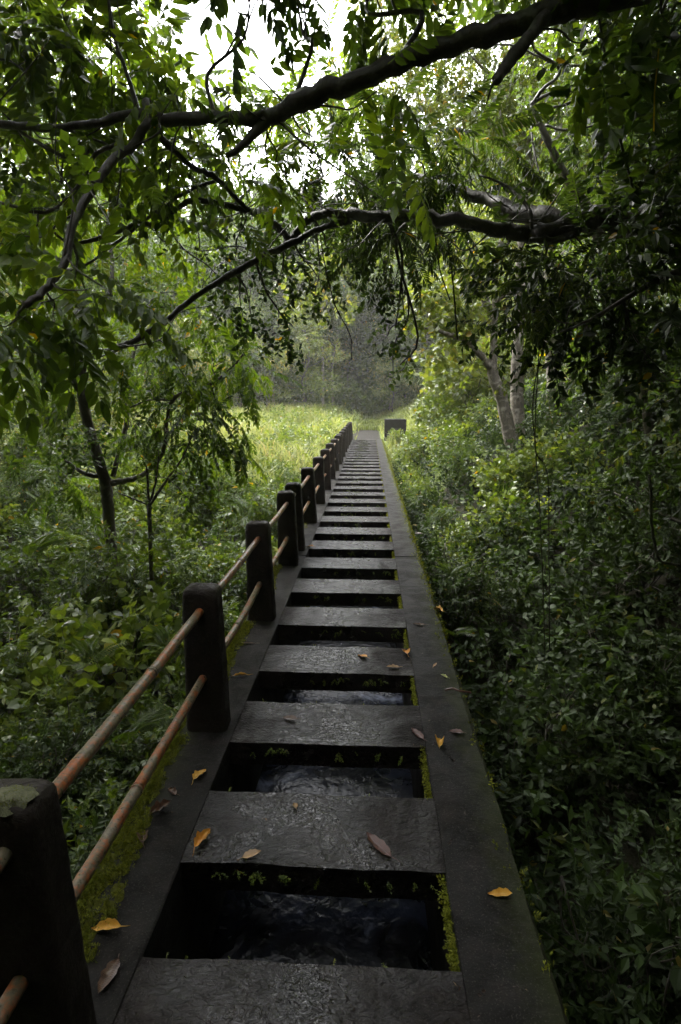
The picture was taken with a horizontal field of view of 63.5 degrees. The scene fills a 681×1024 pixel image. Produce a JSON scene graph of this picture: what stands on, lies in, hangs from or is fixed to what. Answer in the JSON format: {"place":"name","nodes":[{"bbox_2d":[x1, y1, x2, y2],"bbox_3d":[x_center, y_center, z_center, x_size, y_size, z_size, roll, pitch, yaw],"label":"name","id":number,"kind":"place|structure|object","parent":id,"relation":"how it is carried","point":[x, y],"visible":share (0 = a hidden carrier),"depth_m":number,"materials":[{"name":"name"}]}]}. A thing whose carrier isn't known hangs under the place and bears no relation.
{"place":"outdoors","nodes":[
{"label":"outdoors","id":0,"kind":"place"},
{"bbox_2d":[206,605,432,970],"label":"water","id":1,"kind":"structure","parent":0,"point":[302,929],"depth_m":2.62,"materials":[{"name":"black liquid"}]},
{"bbox_2d":[1,0,668,218],"label":"sky","id":2,"kind":"structure","parent":0,"point":[257,38],"materials":[{"name":"white"}]},
{"bbox_2d":[0,360,680,1023],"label":"ground","id":3,"kind":"structure","parent":0,"point":[646,834],"depth_m":6.79,"materials":[{"name":"green plant"}]},
{"bbox_2d":[0,475,49,535],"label":"leafy shrub","id":4,"kind":"object","parent":3,"relation":"on","point":[15,498],"visible":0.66,"depth_m":11.55,"materials":[{"name":"green plant"}]},
{"bbox_2d":[0,602,63,753],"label":"leafy shrub","id":5,"kind":"object","parent":3,"relation":"on","point":[21,644],"visible":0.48,"depth_m":6.40,"materials":[{"name":"green plant"}]},
{"bbox_2d":[0,417,70,479],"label":"leafy shrub","id":6,"kind":"object","parent":3,"relation":"on","point":[17,451],"visible":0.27,"depth_m":14.51,"materials":[{"name":"green plant"}]},
{"bbox_2d":[0,452,71,525],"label":"leafy shrub","id":7,"kind":"object","parent":3,"relation":"on","point":[27,475],"visible":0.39,"depth_m":12.20,"materials":[{"name":"green plant"}]},
{"bbox_2d":[0,521,85,617],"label":"leafy shrub","id":8,"kind":"object","parent":3,"relation":"on","point":[20,562],"visible":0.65,"depth_m":8.66,"materials":[{"name":"green plant"}]},
{"bbox_2d":[22,531,68,556],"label":"fern","id":9,"kind":"object","parent":3,"relation":"on","point":[46,542],"visible":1,"depth_m":7.57,"materials":[{"name":"green plant"}]},
{"bbox_2d":[0,493,101,561],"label":"leafy shrub","id":10,"kind":"object","parent":3,"relation":"on","point":[76,524],"visible":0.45,"depth_m":10.02,"materials":[{"name":"green plant"}]},
{"bbox_2d":[0,690,140,823],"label":"leafy shrub","id":11,"kind":"object","parent":3,"relation":"on","point":[75,788],"visible":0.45,"depth_m":4.75,"materials":[{"name":"green plant"}]},
{"bbox_2d":[25,427,117,500],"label":"leafy shrub","id":12,"kind":"object","parent":3,"relation":"on","point":[68,477],"visible":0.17,"depth_m":13.60,"materials":[{"name":"green plant"}]},
{"bbox_2d":[0,663,143,818],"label":"leafy shrub","id":13,"kind":"object","parent":3,"relation":"on","point":[36,724],"visible":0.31,"depth_m":5.23,"materials":[{"name":"green plant"}]},
{"bbox_2d":[0,11,166,369],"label":"broadleaf tree","id":14,"kind":"object","parent":3,"relation":"on","point":[101,288],"visible":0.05,"depth_m":21.96,"materials":[{"name":"green plant"}]},
{"bbox_2d":[65,776,111,880],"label":"leafy shrub","id":15,"kind":"object","parent":3,"relation":"on","point":[97,824],"visible":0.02,"depth_m":3.42,"materials":[{"name":"green plant"}]},
{"bbox_2d":[2,519,181,670],"bbox_3d":[-3.518,1.326,7.749,2.471,2.400,2.213,11,16,44],"label":"leafy shrub","id":16,"kind":"object","parent":3,"relation":"on","point":[65,599],"visible":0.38,"depth_m":7.50,"materials":[{"name":"green plant"}]},
{"bbox_2d":[0,579,185,768],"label":"broadleaf shrub","id":17,"kind":"object","parent":3,"relation":"on","point":[85,626],"visible":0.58,"depth_m":6.19,"materials":[{"name":"green plant"}]},
{"bbox_2d":[58,637,127,666],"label":"fern","id":18,"kind":"object","parent":3,"relation":"on","point":[84,648],"visible":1,"depth_m":4.26,"materials":[{"name":"green plant"}]},
{"bbox_2d":[37,357,155,472],"bbox_3d":[-7.254,-2.296,15.661,3.506,4.146,3.388,1,12,6],"label":"broadleaf tree","id":19,"kind":"object","parent":3,"relation":"on","point":[103,420],"visible":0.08,"depth_m":15.16,"materials":[{"name":"green plant"}]},
{"bbox_2d":[62,755,149,875],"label":"leafy shrub","id":20,"kind":"object","parent":3,"relation":"on","point":[80,849],"visible":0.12,"depth_m":4.17,"materials":[{"name":"green plant"}]},
{"bbox_2d":[0,3,215,444],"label":"broadleaf tree","id":21,"kind":"object","parent":3,"relation":"on","point":[92,283],"visible":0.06,"depth_m":19.43,"materials":[{"name":"green plant"}]},
{"bbox_2d":[39,511,177,616],"bbox_3d":[-3.671,0.981,8.913,2.203,1.926,2.041,-2,12,-9],"label":"leafy shrub","id":22,"kind":"object","parent":3,"relation":"on","point":[72,538],"visible":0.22,"depth_m":8.64,"materials":[{"name":"green plant"}]},
{"bbox_2d":[69,454,174,529],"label":"broadleaf shrub","id":23,"kind":"object","parent":3,"relation":"on","point":[135,486],"visible":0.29,"depth_m":12.14,"materials":[{"name":"green plant"}]},
{"bbox_2d":[48,533,213,662],"bbox_3d":[-2.956,1.235,8.106,2.163,2.041,2.335,-3,12,-14],"label":"leafy shrub","id":24,"kind":"object","parent":3,"relation":"on","point":[142,572],"visible":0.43,"depth_m":7.71,"materials":[{"name":"green plant"}]},
{"bbox_2d":[79,655,185,806],"bbox_3d":[-1.718,2.306,5.292,1.692,1.836,1.890,-11,16,-43],"label":"leafy shrub","id":25,"kind":"object","parent":3,"relation":"on","point":[145,749],"visible":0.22,"depth_m":5.17,"materials":[{"name":"green plant"}]},
{"bbox_2d":[112,704,173,741],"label":"fern","id":26,"kind":"object","parent":3,"relation":"on","point":[148,723],"visible":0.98,"depth_m":3.42,"materials":[{"name":"green plant"}]},
{"bbox_2d":[0,465,300,872],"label":"undergrowth","id":27,"kind":"object","parent":3,"relation":"on","point":[20,530],"visible":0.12,"depth_m":9.35,"materials":[{"name":"green plant"}]},
{"bbox_2d":[99,490,204,554],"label":"broadleaf shrub","id":28,"kind":"object","parent":3,"relation":"on","point":[140,513],"visible":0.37,"depth_m":10.94,"materials":[{"name":"green plant"}]},
{"bbox_2d":[106,525,226,621],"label":"leafy shrub","id":29,"kind":"object","parent":3,"relation":"on","point":[175,594],"visible":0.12,"depth_m":8.64,"materials":[{"name":"green plant"}]},
{"bbox_2d":[98,236,244,401],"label":"forest tree","id":30,"kind":"object","parent":3,"relation":"on","point":[173,295],"visible":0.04,"depth_m":41.51,"materials":[{"name":"green plant"}]},
{"bbox_2d":[117,433,243,643],"bbox_3d":[-2.054,0.730,7.418,1.786,3.590,1.145,1,11,3],"label":"sapling","id":31,"kind":"object","parent":3,"relation":"on","point":[149,501],"visible":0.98,"depth_m":7.21,"materials":[{"name":"green plant"}]},
{"bbox_2d":[136,306,226,407],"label":"broadleaf tree","id":32,"kind":"object","parent":3,"relation":"on","point":[193,352],"visible":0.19,"depth_m":33.71,"materials":[{"name":"green plant"}]},
{"bbox_2d":[0,391,363,518],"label":"grass","id":33,"kind":"structure","parent":3,"relation":"on","point":[312,420],"depth_m":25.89,"materials":[{"name":"green plant"}]},
{"bbox_2d":[0,0,381,590],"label":"forked tree","id":34,"kind":"object","parent":3,"relation":"on","point":[56,416],"visible":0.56,"depth_m":7.48,"materials":[{"name":"green plant"}]},
{"bbox_2d":[142,596,242,690],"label":"leafy shrub","id":35,"kind":"object","parent":3,"relation":"on","point":[227,611],"visible":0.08,"depth_m":7.31,"materials":[{"name":"green plant"}]},
{"bbox_2d":[174,539,245,608],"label":"broadleaf shrub","id":36,"kind":"object","parent":3,"relation":"on","point":[216,569],"visible":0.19,"depth_m":9.59,"materials":[{"name":"green plant"}]},
{"bbox_2d":[144,281,279,407],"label":"forest tree","id":37,"kind":"object","parent":3,"relation":"on","point":[257,372],"visible":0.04,"depth_m":42.17,"materials":[{"name":"green plant"}]},
{"bbox_2d":[171,454,258,521],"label":"leafy shrub","id":38,"kind":"object","parent":3,"relation":"on","point":[222,479],"visible":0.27,"depth_m":12.71,"materials":[{"name":"green plant"}]},
{"bbox_2d":[188,465,264,529],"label":"leafy shrub","id":39,"kind":"object","parent":3,"relation":"on","point":[221,487],"visible":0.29,"depth_m":12.33,"materials":[{"name":"green plant"}]},
{"bbox_2d":[198,540,272,615],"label":"leafy shrub","id":40,"kind":"object","parent":3,"relation":"on","point":[242,581],"visible":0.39,"depth_m":8.91,"materials":[{"name":"green plant"}]},
{"bbox_2d":[196,331,275,407],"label":"broadleaf tree","id":41,"kind":"object","parent":3,"relation":"on","point":[234,398],"visible":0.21,"depth_m":36.86,"materials":[{"name":"green plant"}]},
{"bbox_2d":[162,137,322,349],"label":"forest tree","id":42,"kind":"object","parent":3,"relation":"on","point":[254,191],"visible":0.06,"depth_m":42.92,"materials":[{"name":"green plant"}]},
{"bbox_2d":[210,478,285,554],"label":"leafy shrub","id":43,"kind":"object","parent":3,"relation":"on","point":[256,506],"visible":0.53,"depth_m":10.61,"materials":[{"name":"green plant"}]},
{"bbox_2d":[198,196,315,405],"bbox_3d":[-5.595,-14.321,40.907,9.144,15.219,7.568,7,13,31],"label":"slim tree","id":44,"kind":"object","parent":3,"relation":"on","point":[241,243],"visible":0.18,"depth_m":39.38,"materials":[{"name":"green plant"}]},
{"bbox_2d":[209,274,307,406],"bbox_3d":[-5.581,-11.814,39.808,7.661,10.506,8.894,-8,14,-34],"label":"broadleaf tree","id":45,"kind":"object","parent":3,"relation":"on","point":[263,368],"visible":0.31,"depth_m":38.91,"materials":[{"name":"green plant"}]},
{"bbox_2d":[258,303,350,405],"bbox_3d":[-2.637,-9.994,37.660,6.399,7.832,6.622,-4,12,-18],"label":"broadleaf tree","id":46,"kind":"object","parent":3,"relation":"on","point":[303,337],"visible":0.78,"depth_m":36.92,"materials":[{"name":"green plant"}]},
{"bbox_2d":[262,314,350,401],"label":"broadleaf tree","id":47,"kind":"object","parent":3,"relation":"on","point":[304,362],"visible":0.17,"depth_m":43.36,"materials":[{"name":"green plant"}]},
{"bbox_2d":[266,215,363,405],"bbox_3d":[-1.770,-13.619,40.457,6.880,13.836,8.313,-11,16,-44],"label":"slim tree","id":48,"kind":"object","parent":3,"relation":"on","point":[344,286],"visible":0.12,"depth_m":39.37,"materials":[{"name":"green plant"}]},
{"bbox_2d":[77,439,568,1023],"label":"footbridge","id":49,"kind":"object","parent":3,"relation":"on","point":[163,891],"visible":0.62,"depth_m":2.25,"materials":[{"name":"concrete"}]},
{"bbox_2d":[98,955,119,992],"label":"fallen leaf","id":50,"kind":"object","parent":49,"relation":"on","point":[108,972],"visible":1,"depth_m":1.66,"materials":[{"name":"brown plant"}]},
{"bbox_2d":[0,422,352,1023],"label":"railing","id":51,"kind":"object","parent":49,"relation":"on","point":[44,976],"visible":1,"depth_m":1.51,"materials":[{"name":"wood"}]},
{"bbox_2d":[166,474,438,967],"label":"edge weeds","id":52,"kind":"object","parent":49,"relation":"on","point":[252,877],"visible":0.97,"depth_m":2.76,"materials":[{"name":"green plant"}]},
{"bbox_2d":[288,326,365,397],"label":"broadleaf tree","id":53,"kind":"object","parent":3,"relation":"on","point":[343,387],"visible":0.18,"depth_m":44.10,"materials":[{"name":"green plant"}]},
{"bbox_2d":[262,201,392,406],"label":"forest tree","id":54,"kind":"object","parent":3,"relation":"on","point":[361,345],"visible":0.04,"depth_m":44.20,"materials":[{"name":"green plant"}]},
{"bbox_2d":[293,260,376,404],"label":"slim tree","id":55,"kind":"object","parent":3,"relation":"on","point":[337,333],"visible":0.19,"depth_m":41.53,"materials":[{"name":"green plant"}]},
{"bbox_2d":[0,0,680,446],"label":"overhanging tree","id":56,"kind":"object","parent":3,"relation":"on","point":[152,112],"visible":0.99,"depth_m":3.46,"materials":[{"name":"green plant"}]},
{"bbox_2d":[0,0,680,67],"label":"canopy tree","id":57,"kind":"object","parent":3,"relation":"on","point":[569,28],"visible":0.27,"depth_m":5.91,"materials":[{"name":"green plant"}]},
{"bbox_2d":[28,41,680,431],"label":"leaning tree","id":58,"kind":"object","parent":3,"relation":"on","point":[538,225],"visible":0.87,"depth_m":4.98,"materials":[{"name":"green plant"}]},
{"bbox_2d":[530,336,551,649],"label":"hanging vine","id":59,"kind":"object","parent":58,"relation":"hanging from","point":[545,472],"visible":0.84,"depth_m":5.06,"materials":[{"name":"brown plant"}]},
{"bbox_2d":[527,276,559,659],"bbox_3d":[1.872,-0.282,4.921,0.361,3.492,0.226,1,11,3],"label":"hanging vine","id":60,"kind":"object","parent":58,"relation":"hanging from","point":[542,463],"visible":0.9,"depth_m":5.02,"materials":[{"name":"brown plant"}]},
{"bbox_2d":[315,331,394,413],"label":"forest tree","id":61,"kind":"object","parent":3,"relation":"on","point":[362,368],"visible":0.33,"depth_m":45.29,"materials":[{"name":"green plant"}]},
{"bbox_2d":[87,327,651,416],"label":"undergrowth","id":62,"kind":"object","parent":3,"relation":"on","point":[371,406],"visible":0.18,"depth_m":43.77,"materials":[{"name":"green plant"}]},
{"bbox_2d":[271,160,492,326],"bbox_3d":[2.102,-7.530,18.823,9.086,8.086,3.145,1,11,3],"label":"yellowish tree","id":63,"kind":"object","parent":3,"relation":"on","point":[349,316],"visible":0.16,"depth_m":18.71,"materials":[{"name":"green plant"}]},
{"bbox_2d":[339,232,425,410],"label":"slim tree","id":64,"kind":"object","parent":3,"relation":"on","point":[366,324],"visible":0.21,"depth_m":42.22,"materials":[{"name":"green plant"}]},
{"bbox_2d":[368,354,421,411],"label":"broadleaf tree","id":65,"kind":"object","parent":3,"relation":"on","point":[386,369],"visible":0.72,"depth_m":41.01,"materials":[{"name":"green plant"}]},
{"bbox_2d":[397,432,430,471],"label":"broadleaf shrub","id":66,"kind":"object","parent":3,"relation":"on","point":[416,452],"visible":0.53,"depth_m":16.61,"materials":[{"name":"green plant"}]},
{"bbox_2d":[376,263,458,389],"bbox_3d":[6.775,-12.151,37.985,7.906,9.338,6.810,5,12,22],"label":"broadleaf tree","id":67,"kind":"object","parent":3,"relation":"on","point":[406,352],"visible":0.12,"depth_m":37.33,"materials":[{"name":"green plant"}]},
{"bbox_2d":[408,390,473,441],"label":"broadleaf shrub","id":68,"kind":"object","parent":3,"relation":"on","point":[434,413],"visible":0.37,"depth_m":16.89,"materials":[{"name":"green plant"}]},
{"bbox_2d":[421,420,475,470],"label":"broadleaf shrub","id":69,"kind":"object","parent":3,"relation":"on","point":[431,431],"visible":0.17,"depth_m":13.59,"materials":[{"name":"green plant"}]},
{"bbox_2d":[422,425,483,476],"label":"leafy shrub","id":70,"kind":"object","parent":3,"relation":"on","point":[438,450],"visible":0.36,"depth_m":12.38,"materials":[{"name":"green plant"}]},
{"bbox_2d":[427,518,484,568],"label":"broadleaf shrub","id":71,"kind":"object","parent":3,"relation":"on","point":[453,531],"visible":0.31,"depth_m":9.11,"materials":[{"name":"green plant"}]},
{"bbox_2d":[371,202,546,374],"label":"forest tree","id":72,"kind":"object","parent":3,"relation":"on","point":[409,342],"visible":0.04,"depth_m":41.61,"materials":[{"name":"green plant"}]},
{"bbox_2d":[422,426,496,494],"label":"leafy shrub","id":73,"kind":"object","parent":3,"relation":"on","point":[463,460],"visible":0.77,"depth_m":11.36,"materials":[{"name":"green plant"}]},
{"bbox_2d":[409,326,524,409],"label":"broadleaf shrub","id":74,"kind":"object","parent":3,"relation":"on","point":[452,389],"visible":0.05,"depth_m":19.08,"materials":[{"name":"green plant"}]},
{"bbox_2d":[309,0,640,457],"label":"twin trunk tree","id":75,"kind":"object","parent":3,"relation":"on","point":[511,417],"visible":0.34,"depth_m":11.02,"materials":[{"name":"green plant"}]},
{"bbox_2d":[435,546,524,639],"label":"leafy shrub","id":76,"kind":"object","parent":3,"relation":"on","point":[484,596],"visible":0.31,"depth_m":7.51,"materials":[{"name":"green plant"}]},
{"bbox_2d":[417,327,545,411],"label":"broadleaf shrub","id":77,"kind":"object","parent":3,"relation":"on","point":[480,387],"visible":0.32,"depth_m":16.22,"materials":[{"name":"green plant"}]},
{"bbox_2d":[398,86,565,314],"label":"forest tree","id":78,"kind":"object","parent":3,"relation":"on","point":[460,125],"visible":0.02,"depth_m":40.53,"materials":[{"name":"green plant"}]},
{"bbox_2d":[412,517,565,672],"bbox_3d":[1.643,1.136,7.173,2.222,1.885,2.079,-6,13,-26],"label":"leafy shrub","id":79,"kind":"object","parent":3,"relation":"on","point":[462,582],"visible":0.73,"depth_m":7.06,"materials":[{"name":"green plant"}]},
{"bbox_2d":[376,351,607,471],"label":"grass","id":80,"kind":"structure","parent":3,"relation":"on","point":[410,422],"depth_m":27.49,"materials":[{"name":"green plant"}]},
{"bbox_2d":[446,481,554,563],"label":"broadleaf shrub","id":81,"kind":"object","parent":3,"relation":"on","point":[491,504],"visible":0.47,"depth_m":8.79,"materials":[{"name":"green plant"}]},
{"bbox_2d":[468,449,540,508],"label":"broadleaf shrub","id":82,"kind":"object","parent":3,"relation":"on","point":[485,468],"visible":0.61,"depth_m":9.78,"materials":[{"name":"green plant"}]},
{"bbox_2d":[478,495,565,577],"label":"broadleaf shrub","id":83,"kind":"object","parent":3,"relation":"on","point":[502,523],"visible":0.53,"depth_m":8.19,"materials":[{"name":"green plant"}]},
{"bbox_2d":[392,304,680,1020],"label":"undergrowth","id":84,"kind":"object","parent":3,"relation":"on","point":[561,865],"visible":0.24,"depth_m":6.94,"materials":[{"name":"green plant"}]},
{"bbox_2d":[469,701,607,878],"bbox_3d":[1.231,2.437,4.714,1.859,1.586,1.586,-9,15,-38],"label":"leafy shrub","id":85,"kind":"object","parent":3,"relation":"on","point":[513,768],"visible":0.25,"depth_m":4.64,"materials":[{"name":"green plant"}]},
{"bbox_2d":[493,427,594,495],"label":"broadleaf shrub","id":86,"kind":"object","parent":3,"relation":"on","point":[549,445],"visible":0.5,"depth_m":9.65,"materials":[{"name":"green plant"}]},
{"bbox_2d":[451,616,638,825],"bbox_3d":[1.937,2.025,5.505,1.708,1.708,2.001,-4,12,-19],"label":"leafy shrub","id":87,"kind":"object","parent":3,"relation":"on","point":[548,708],"visible":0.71,"depth_m":5.28,"materials":[{"name":"green plant"}]},
{"bbox_2d":[445,12,680,572],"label":"broadleaf tree","id":88,"kind":"object","parent":3,"relation":"on","point":[591,520],"visible":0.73,"depth_m":4.89,"materials":[{"name":"green plant"}]},
{"bbox_2d":[456,3,680,503],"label":"fine branched tree","id":89,"kind":"object","parent":3,"relation":"on","point":[547,60],"visible":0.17,"depth_m":7.26,"materials":[{"name":"green plant"}]},
{"bbox_2d":[532,441,623,505],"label":"broadleaf shrub","id":90,"kind":"object","parent":3,"relation":"on","point":[588,465],"visible":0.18,"depth_m":9.31,"materials":[{"name":"green plant"}]},
{"bbox_2d":[493,777,680,1023],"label":"leafy shrub","id":91,"kind":"object","parent":3,"relation":"on","point":[618,993],"visible":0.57,"depth_m":2.73,"materials":[{"name":"green plant"}]},
{"bbox_2d":[494,507,680,676],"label":"leafy shrub","id":92,"kind":"object","parent":3,"relation":"on","point":[579,578],"visible":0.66,"depth_m":6.68,"materials":[{"name":"green plant"}]},
{"bbox_2d":[509,32,680,422],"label":"pale trunk tree","id":93,"kind":"object","parent":3,"relation":"on","point":[553,340],"visible":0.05,"depth_m":12.26,"materials":[{"name":"green plant"}]},
{"bbox_2d":[511,0,680,486],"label":"broadleaf tree","id":94,"kind":"object","parent":3,"relation":"on","point":[574,151],"visible":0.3,"depth_m":5.62,"materials":[{"name":"green plant"}]},
{"bbox_2d":[521,820,680,1023],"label":"leafy shrub","id":95,"kind":"object","parent":3,"relation":"on","point":[597,931],"visible":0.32,"depth_m":2.87,"materials":[{"name":"green plant"}]},
{"bbox_2d":[555,471,646,536],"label":"leafy shrub","id":96,"kind":"object","parent":3,"relation":"on","point":[586,498],"visible":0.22,"depth_m":8.25,"materials":[{"name":"green plant"}]},
{"bbox_2d":[522,569,680,761],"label":"leafy shrub","id":97,"kind":"object","parent":3,"relation":"on","point":[608,660],"visible":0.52,"depth_m":5.64,"materials":[{"name":"green plant"}]},
{"bbox_2d":[525,650,680,836],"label":"leafy shrub","id":98,"kind":"object","parent":3,"relation":"on","point":[645,732],"visible":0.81,"depth_m":4.84,"materials":[{"name":"green plant"}]},
{"bbox_2d":[556,466,680,595],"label":"leafy shrub","id":99,"kind":"object","parent":3,"relation":"on","point":[645,547],"visible":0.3,"depth_m":6.81,"materials":[{"name":"green plant"}]},
{"bbox_2d":[579,393,660,456],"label":"broadleaf shrub","id":100,"kind":"object","parent":3,"relation":"on","point":[614,419],"visible":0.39,"depth_m":9.66,"materials":[{"name":"green plant"}]},
{"bbox_2d":[563,790,680,990],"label":"leafy shrub","id":101,"kind":"object","parent":3,"relation":"on","point":[674,898],"visible":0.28,"depth_m":3.69,"materials":[{"name":"green plant"}]},
{"bbox_2d":[606,594,680,690],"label":"leafy shrub","id":102,"kind":"object","parent":3,"relation":"on","point":[654,640],"visible":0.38,"depth_m":5.55,"materials":[{"name":"green plant"}]},
{"bbox_2d":[613,873,680,1023],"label":"leafy shrub","id":103,"kind":"object","parent":3,"relation":"on","point":[653,928],"visible":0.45,"depth_m":2.77,"materials":[{"name":"green plant"}]},
{"bbox_2d":[323,406,412,430],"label":"grass","id":104,"kind":"structure","parent":0,"point":[368,424],"depth_m":33.97,"materials":[{"name":"green plant"}]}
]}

